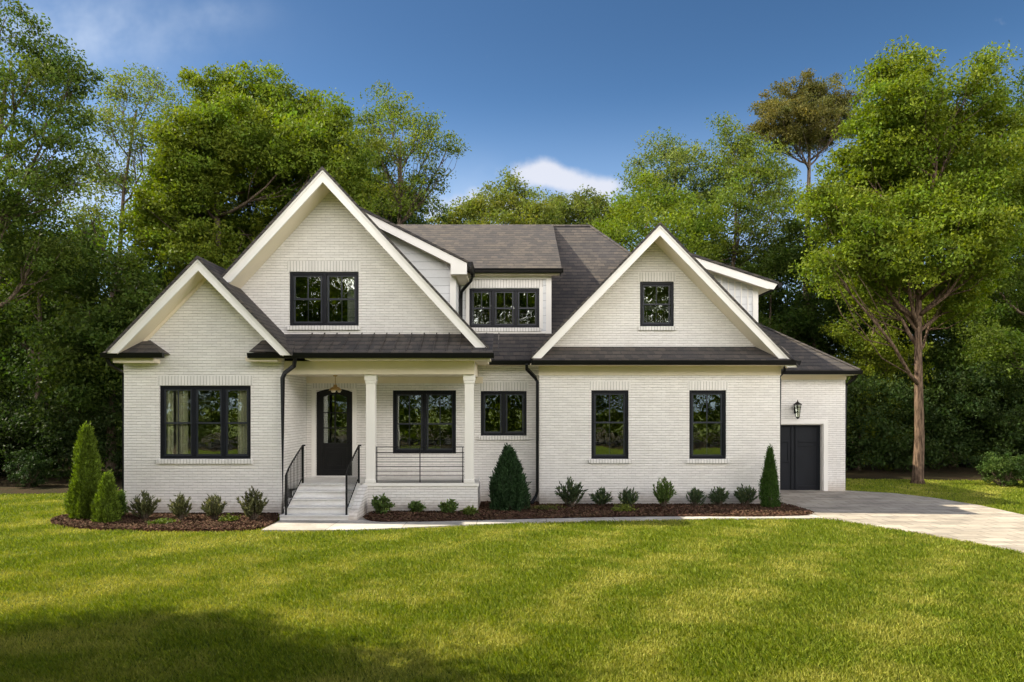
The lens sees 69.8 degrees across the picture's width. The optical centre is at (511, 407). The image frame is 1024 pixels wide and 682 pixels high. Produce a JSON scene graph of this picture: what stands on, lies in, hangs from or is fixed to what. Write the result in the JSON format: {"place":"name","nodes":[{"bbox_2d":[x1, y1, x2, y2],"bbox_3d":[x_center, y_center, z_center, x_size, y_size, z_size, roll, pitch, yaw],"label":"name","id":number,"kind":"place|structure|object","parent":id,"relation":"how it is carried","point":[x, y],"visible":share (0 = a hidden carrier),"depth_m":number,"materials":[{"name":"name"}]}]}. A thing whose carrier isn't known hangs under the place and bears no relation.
{"place":"outdoors","nodes":[
{"label":"outdoors","id":0,"kind":"place"},
{"bbox_2d":[0,446,121,494],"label":"forest floor","id":1,"kind":"structure","parent":0,"point":[51,485],"depth_m":24.58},
{"bbox_2d":[0,200,53,476],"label":"tree","id":2,"kind":"object","parent":1,"relation":"on","point":[9,360],"visible":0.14,"depth_m":28.34,"materials":[{"name":"green plant"}]},
{"bbox_2d":[2,450,55,486],"bbox_3d":[-16.167,2.080,24.477,1.563,1.383,1.577,0,0,0],"label":"bush","id":3,"kind":"object","parent":1,"relation":"on","point":[29,471],"visible":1,"depth_m":24.36,"materials":[{"name":"green plant"}]},
{"bbox_2d":[0,387,121,480],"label":"undergrowth","id":4,"kind":"object","parent":1,"relation":"on","point":[101,436],"visible":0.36,"depth_m":26.07,"materials":[{"name":"green plant"}]},
{"bbox_2d":[0,0,124,327],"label":"tree","id":5,"kind":"object","parent":1,"relation":"on","point":[41,181],"visible":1,"depth_m":24.20,"materials":[{"name":"green plant"}]},
{"bbox_2d":[0,200,137,477],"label":"tree","id":6,"kind":"object","parent":1,"relation":"on","point":[88,397],"visible":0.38,"depth_m":26.31,"materials":[{"name":"green plant"}]},
{"bbox_2d":[14,207,125,459],"bbox_3d":[-21.624,-3.325,35.277,6.298,13.319,9.687,0,0,-43],"label":"tree","id":7,"kind":"object","parent":1,"relation":"on","point":[84,243],"visible":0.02,"depth_m":35.55,"materials":[{"name":"green plant"}]},
{"bbox_2d":[8,245,166,479],"bbox_3d":[-14.443,-1.786,27.050,7.767,8.893,6.064,0,0,0],"label":"tree","id":8,"kind":"object","parent":1,"relation":"on","point":[127,308],"visible":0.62,"depth_m":26.06,"materials":[{"name":"green plant"}]},
{"bbox_2d":[42,60,198,466],"bbox_3d":[-17.045,-6.749,32.810,7.006,18.820,6.316,0,0,0],"label":"tree","id":9,"kind":"object","parent":1,"relation":"on","point":[129,121],"visible":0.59,"depth_m":32.15,"materials":[{"name":"green plant"}]},
{"bbox_2d":[98,242,175,467],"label":"tree","id":10,"kind":"object","parent":1,"relation":"on","point":[163,284],"visible":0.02,"depth_m":32.29,"materials":[{"name":"green plant"}]},
{"bbox_2d":[92,59,380,284],"bbox_3d":[-10.646,-6.022,30.429,11.488,17.354,8.093,0,0,0],"label":"tree","id":11,"kind":"object","parent":1,"relation":"on","point":[265,149],"visible":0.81,"depth_m":28.44,"materials":[{"name":"green plant"}]},
{"bbox_2d":[0,413,1023,681],"bbox_3d":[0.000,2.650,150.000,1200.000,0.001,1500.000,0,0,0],"label":"lawn","id":12,"kind":"structure","parent":0,"point":[514,585],"depth_m":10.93,"materials":[{"name":"plant"}]},
{"bbox_2d":[50,512,278,531],"bbox_3d":[-8.104,2.623,17.274,5.454,0.055,3.309,0,0,0],"label":"mulch bed","id":13,"kind":"object","parent":12,"relation":"on","point":[171,530],"visible":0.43,"depth_m":15.76,"materials":[{"name":"brown wood"}]},
{"bbox_2d":[62,421,103,518],"bbox_3d":[-9.967,1.555,17.229,0.931,2.519,0.909,0,0,43],"label":"conifer shrub","id":14,"kind":"object","parent":13,"relation":"on","point":[84,482],"visible":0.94,"depth_m":17.04,"materials":[{"name":"green plant"}]},
{"bbox_2d":[90,468,123,522],"bbox_3d":[-9.191,2.077,16.654,0.696,1.397,0.648,0,0,0],"label":"conifer shrub","id":15,"kind":"object","parent":13,"relation":"on","point":[106,506],"visible":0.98,"depth_m":16.52,"materials":[{"name":"green plant"}]},
{"bbox_2d":[117,489,128,514],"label":"conifer shrub","id":16,"kind":"object","parent":13,"relation":"on","point":[122,497],"visible":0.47,"depth_m":17.54,"materials":[{"name":"green plant"}]},
{"bbox_2d":[126,489,160,518],"bbox_3d":[-8.578,2.244,17.009,0.772,0.708,0.628,0,0,0],"label":"shrub","id":17,"kind":"object","parent":13,"relation":"on","point":[144,508],"visible":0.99,"depth_m":16.96,"materials":[{"name":"green plant"}]},
{"bbox_2d":[144,517,179,524],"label":"ground cover plant","id":18,"kind":"object","parent":13,"relation":"on","point":[160,521],"visible":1,"depth_m":16.30,"materials":[{"name":"green plant"}]},
{"bbox_2d":[167,491,192,518],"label":"shrub","id":19,"kind":"object","parent":13,"relation":"on","point":[181,506],"visible":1,"depth_m":16.87,"materials":[{"name":"green plant"}]},
{"bbox_2d":[201,494,226,519],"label":"shrub","id":20,"kind":"object","parent":13,"relation":"on","point":[212,508],"visible":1,"depth_m":16.89,"materials":[{"name":"green plant"}]},
{"bbox_2d":[218,512,240,521],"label":"ground cover plant","id":21,"kind":"object","parent":13,"relation":"on","point":[230,518],"visible":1,"depth_m":16.66,"materials":[{"name":"green plant"}]},
{"bbox_2d":[236,485,268,518],"bbox_3d":[-6.018,2.190,16.978,0.744,0.814,0.676,0,0,-28],"label":"shrub","id":22,"kind":"object","parent":13,"relation":"on","point":[252,506],"visible":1,"depth_m":16.88,"materials":[{"name":"green plant"}]},
{"bbox_2d":[291,126,452,223],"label":"tree","id":23,"kind":"object","parent":12,"relation":"on","point":[419,220],"visible":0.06,"depth_m":38.12,"materials":[{"name":"green plant"}]},
{"bbox_2d":[349,79,471,223],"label":"tree","id":24,"kind":"object","parent":12,"relation":"on","point":[401,194],"visible":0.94,"depth_m":32.67,"materials":[{"name":"green plant"}]},
{"bbox_2d":[100,166,862,519],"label":"house","id":25,"kind":"structure","parent":12,"relation":"on","point":[454,358],"depth_m":19.70,"materials":[{"name":"brick"}]},
{"bbox_2d":[166,391,173,453],"bbox_3d":[-8.541,0.325,18.206,0.287,1.950,0.101,0,0,0],"label":"curtain","id":26,"kind":"object","parent":25,"relation":"hanging from","point":[170,417],"visible":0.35,"depth_m":18.20,"materials":[{"name":"fabric"}]},
{"bbox_2d":[176,391,187,453],"bbox_3d":[-8.183,0.325,18.207,0.304,1.950,0.099,0,0,0],"label":"curtain","id":27,"kind":"object","parent":25,"relation":"hanging from","point":[183,417],"visible":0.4,"depth_m":18.21,"materials":[{"name":"fabric"}]},
{"bbox_2d":[156,376,252,463],"bbox_3d":[-7.535,0.297,18.038,2.342,2.155,0.195,0,0,0],"label":"window","id":28,"kind":"structure","parent":25,"relation":"in","point":[193,458],"depth_m":18.04,"materials":[{"name":"paint"}]},
{"bbox_2d":[238,391,246,453],"bbox_3d":[-6.669,0.325,18.206,0.270,1.950,0.101,0,0,0],"label":"curtain","id":29,"kind":"object","parent":25,"relation":"hanging from","point":[242,417],"visible":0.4,"depth_m":18.21,"materials":[{"name":"fabric"}]},
{"bbox_2d":[287,261,360,329],"bbox_3d":[-4.768,-2.842,18.638,1.859,1.755,0.195,0,0,0],"label":"window","id":30,"kind":"structure","parent":25,"relation":"in","point":[291,265],"depth_m":18.64,"materials":[{"name":"paint"}]},
{"bbox_2d":[317,389,351,475],"bbox_3d":[-4.899,0.681,20.252,0.993,2.419,0.116,0,0,0],"label":"door","id":31,"kind":"structure","parent":25,"relation":"in","point":[333,459],"depth_m":20.26,"materials":[{"name":"black paint"}]},
{"bbox_2d":[329,375,341,392],"bbox_3d":[-4.625,-0.623,19.200,0.340,0.455,0.331,0,0,0],"label":"pendant lamp","id":32,"kind":"object","parent":25,"relation":"hanging from","point":[334,388],"visible":1,"depth_m":19.15,"materials":[{"name":"gold metal"}]},
{"bbox_2d":[393,390,455,453],"bbox_3d":[-2.415,0.395,20.290,1.745,1.745,0.090,0,0,0],"label":"window","id":33,"kind":"structure","parent":25,"relation":"in","point":[424,394],"depth_m":20.25,"materials":[{"name":"paint"}]},
{"bbox_2d":[479,382,528,439],"bbox_3d":[-0.230,0.094,20.238,1.367,1.585,0.195,0,0,0],"label":"window","id":34,"kind":"structure","parent":25,"relation":"in","point":[503,389],"depth_m":20.25,"materials":[{"name":"paint"}]},
{"bbox_2d":[469,288,540,331],"bbox_3d":[-0.216,-2.752,20.695,2.073,1.224,0.170,0,0,0],"label":"window","id":35,"kind":"structure","parent":25,"relation":"in","point":[492,326],"depth_m":20.69,"materials":[{"name":"paint"}]},
{"bbox_2d":[589,381,631,462],"bbox_3d":[2.633,0.394,19.738,1.143,2.200,0.195,0,0,0],"label":"window","id":36,"kind":"structure","parent":25,"relation":"in","point":[609,388],"depth_m":19.74,"materials":[{"name":"paint"}]},
{"bbox_2d":[638,273,675,330],"bbox_3d":[3.974,-2.909,20.138,1.032,1.589,0.195,0,0,0],"label":"window","id":37,"kind":"structure","parent":25,"relation":"in","point":[644,326],"depth_m":20.14,"materials":[{"name":"paint"}]},
{"bbox_2d":[687,381,729,462],"bbox_3d":[5.261,0.394,19.738,1.134,2.200,0.195,0,0,0],"label":"window","id":38,"kind":"structure","parent":25,"relation":"in","point":[706,388],"depth_m":19.74,"materials":[{"name":"paint"}]},
{"bbox_2d":[793,400,801,418],"bbox_3d":[8.918,0.058,22.945,0.259,0.610,0.313,0,0,-22],"label":"wall lantern","id":39,"kind":"object","parent":25,"relation":"attached to","point":[797,403],"depth_m":22.90,"materials":[{"name":"black metal"}]},
{"bbox_2d":[780,420,827,490],"bbox_3d":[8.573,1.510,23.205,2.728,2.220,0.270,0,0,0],"label":"garage door","id":40,"kind":"structure","parent":25,"relation":"in","point":[804,443],"depth_m":23.30,"materials":[{"name":"grey paint"}]},
{"bbox_2d":[424,165,563,224],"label":"tree","id":41,"kind":"object","parent":12,"relation":"on","point":[481,209],"visible":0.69,"depth_m":42.51,"materials":[{"name":"green plant"}]},
{"bbox_2d":[7,224,1023,440],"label":"wood","id":42,"kind":"object","parent":12,"relation":"on","point":[711,238],"depth_m":42.36,"materials":[{"name":"green plant"}]},
{"bbox_2d":[261,512,822,531],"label":"walkway","id":43,"kind":"structure","parent":12,"relation":"on","point":[361,523],"depth_m":16.70,"materials":[{"name":"concrete"}]},
{"bbox_2d":[530,184,639,245],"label":"tree","id":44,"kind":"object","parent":12,"relation":"on","point":[590,212],"visible":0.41,"depth_m":45.26,"materials":[{"name":"green plant"}]},
{"bbox_2d":[363,500,814,521],"bbox_3d":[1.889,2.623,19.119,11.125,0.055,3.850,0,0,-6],"label":"mulch bed","id":45,"kind":"object","parent":12,"relation":"on","point":[573,515],"visible":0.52,"depth_m":17.62,"materials":[{"name":"brown wood"}]},
{"bbox_2d":[371,492,395,513],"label":"shrub","id":46,"kind":"object","parent":45,"relation":"on","point":[381,505],"visible":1,"depth_m":17.80,"materials":[{"name":"green plant"}]},
{"bbox_2d":[408,500,425,511],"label":"shrub","id":47,"kind":"object","parent":45,"relation":"on","point":[415,506],"visible":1,"depth_m":18.05,"materials":[{"name":"green plant"}]},
{"bbox_2d":[437,498,458,512],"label":"shrub","id":48,"kind":"object","parent":45,"relation":"on","point":[451,505],"visible":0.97,"depth_m":17.92,"materials":[{"name":"green plant"}]},
{"bbox_2d":[459,505,478,514],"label":"shrub","id":49,"kind":"object","parent":45,"relation":"on","point":[468,510],"visible":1,"depth_m":17.72,"materials":[{"name":"green plant"}]},
{"bbox_2d":[488,443,530,511],"bbox_3d":[-0.064,1.859,18.655,1.158,1.970,1.128,0,0,0],"label":"holly shrub","id":50,"kind":"object","parent":45,"relation":"on","point":[508,487],"visible":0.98,"depth_m":18.42,"materials":[{"name":"green plant"}]},
{"bbox_2d":[529,503,566,509],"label":"ground cover plant","id":51,"kind":"object","parent":45,"relation":"on","point":[542,506],"visible":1,"depth_m":18.62,"materials":[{"name":"green plant"}]},
{"bbox_2d":[554,477,588,506],"bbox_3d":[1.543,2.183,19.020,0.857,0.827,0.727,0,0,-38],"label":"shrub","id":52,"kind":"object","parent":45,"relation":"on","point":[571,497],"visible":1,"depth_m":19.02,"materials":[{"name":"green plant"}]},
{"bbox_2d":[589,487,612,505],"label":"shrub","id":53,"kind":"object","parent":45,"relation":"on","point":[601,497],"visible":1,"depth_m":19.12,"materials":[{"name":"green plant"}]},
{"bbox_2d":[611,501,638,511],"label":"ground cover plant","id":54,"kind":"object","parent":45,"relation":"on","point":[626,507],"visible":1,"depth_m":18.29,"materials":[{"name":"green plant"}]},
{"bbox_2d":[617,486,639,506],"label":"shrub","id":55,"kind":"object","parent":45,"relation":"on","point":[629,497],"visible":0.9,"depth_m":18.84,"materials":[{"name":"green plant"}]},
{"bbox_2d":[653,477,676,506],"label":"shrub","id":56,"kind":"object","parent":45,"relation":"on","point":[663,494],"visible":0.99,"depth_m":19.10,"materials":[{"name":"green plant"}]},
{"bbox_2d":[685,487,707,505],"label":"shrub","id":57,"kind":"object","parent":45,"relation":"on","point":[695,496],"visible":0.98,"depth_m":19.25,"materials":[{"name":"green plant"}]},
{"bbox_2d":[707,486,729,505],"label":"shrub","id":58,"kind":"object","parent":45,"relation":"on","point":[718,496],"visible":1,"depth_m":19.32,"materials":[{"name":"green plant"}]},
{"bbox_2d":[732,483,758,505],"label":"shrub","id":59,"kind":"object","parent":45,"relation":"on","point":[746,494],"visible":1,"depth_m":19.26,"materials":[{"name":"green plant"}]},
{"bbox_2d":[757,444,782,507],"bbox_3d":[6.733,1.881,19.176,0.629,1.926,0.620,0,0,0],"label":"conifer shrub","id":60,"kind":"object","parent":45,"relation":"on","point":[768,491],"visible":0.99,"depth_m":19.07,"materials":[{"name":"green plant"}]},
{"bbox_2d":[588,167,733,253],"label":"tree","id":61,"kind":"object","parent":12,"relation":"on","point":[629,217],"visible":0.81,"depth_m":31.57,"materials":[{"name":"green plant"}]},
{"bbox_2d":[614,126,743,239],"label":"tree","id":62,"kind":"object","parent":12,"relation":"on","point":[673,171],"visible":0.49,"depth_m":37.04,"materials":[{"name":"green plant"}]},
{"bbox_2d":[785,34,1023,483],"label":"tree","id":63,"kind":"object","parent":12,"relation":"on","point":[901,177],"visible":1,"depth_m":24.58,"materials":[{"name":"green plant"}]},
{"bbox_2d":[975,451,1023,486],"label":"bush","id":64,"kind":"object","parent":12,"relation":"on","point":[995,464],"visible":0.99,"depth_m":24.62,"materials":[{"name":"green plant"}]},
{"bbox_2d":[1013,460,1023,486],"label":"bush","id":65,"kind":"object","parent":12,"relation":"on","point":[1020,477],"visible":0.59,"depth_m":24.41,"materials":[{"name":"green plant"}]},
{"bbox_2d":[0,0,1023,376],"label":"sky","id":66,"kind":"structure","parent":0,"point":[562,92],"materials":[{"name":"blue"}]},
{"bbox_2d":[780,490,1023,552],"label":"driveway","id":67,"kind":"structure","parent":0,"point":[978,524],"depth_m":17.98,"materials":[{"name":"grey concrete"}]},
{"bbox_2d":[846,441,1023,480],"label":"forest floor","id":68,"kind":"structure","parent":0,"point":[962,472],"depth_m":29.43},
{"bbox_2d":[675,214,741,268],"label":"tree","id":69,"kind":"object","parent":68,"relation":"on","point":[694,252],"depth_m":37.75,"materials":[{"name":"green plant"}]},
{"bbox_2d":[691,110,815,280],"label":"tree","id":70,"kind":"object","parent":68,"relation":"on","point":[728,173],"visible":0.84,"depth_m":34.89,"materials":[{"name":"green plant"}]},
{"bbox_2d":[737,247,856,352],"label":"tree","id":71,"kind":"object","parent":68,"relation":"on","point":[791,324],"visible":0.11,"depth_m":33.94,"materials":[{"name":"green plant"}]},
{"bbox_2d":[742,68,872,304],"bbox_3d":[16.117,-8.003,40.127,8.472,21.317,5.998,0,0,-31],"label":"pine tree","id":72,"kind":"object","parent":68,"relation":"on","point":[812,104],"visible":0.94,"depth_m":39.41,"materials":[{"name":"green plant"}]},
{"bbox_2d":[758,215,887,453],"bbox_3d":[14.848,-2.790,35.188,7.268,12.264,8.533,0,0,0],"label":"tree","id":73,"kind":"object","parent":68,"relation":"on","point":[795,227],"visible":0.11,"depth_m":34.02,"materials":[{"name":"green plant"}]},
{"bbox_2d":[818,286,938,470],"bbox_3d":[15.261,-1.257,31.413,4.834,8.055,5.079,0,0,0],"label":"tree","id":74,"kind":"object","parent":68,"relation":"on","point":[867,363],"visible":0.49,"depth_m":30.39,"materials":[{"name":"green plant"}]},
{"bbox_2d":[815,221,960,459],"bbox_3d":[19.195,-3.157,37.242,7.390,13.516,9.768,0,0,40],"label":"tree","id":75,"kind":"object","parent":68,"relation":"on","point":[863,325],"visible":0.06,"depth_m":35.23,"materials":[{"name":"green plant"}]},
{"bbox_2d":[845,360,1023,471],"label":"undergrowth","id":76,"kind":"object","parent":68,"relation":"on","point":[1016,420],"visible":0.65,"depth_m":29.37,"materials":[{"name":"green plant"}]},
{"bbox_2d":[874,279,1023,468],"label":"tree","id":77,"kind":"object","parent":68,"relation":"on","point":[941,353],"visible":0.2,"depth_m":31.82,"materials":[{"name":"green plant"}]},
{"bbox_2d":[932,276,1023,464],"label":"tree","id":78,"kind":"object","parent":68,"relation":"on","point":[1009,395],"visible":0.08,"depth_m":32.16,"materials":[{"name":"green plant"}]},
{"bbox_2d":[949,66,1023,386],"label":"tree","id":79,"kind":"object","parent":68,"relation":"on","point":[1009,345],"visible":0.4,"depth_m":29.24,"materials":[{"name":"green plant"}]}
]}

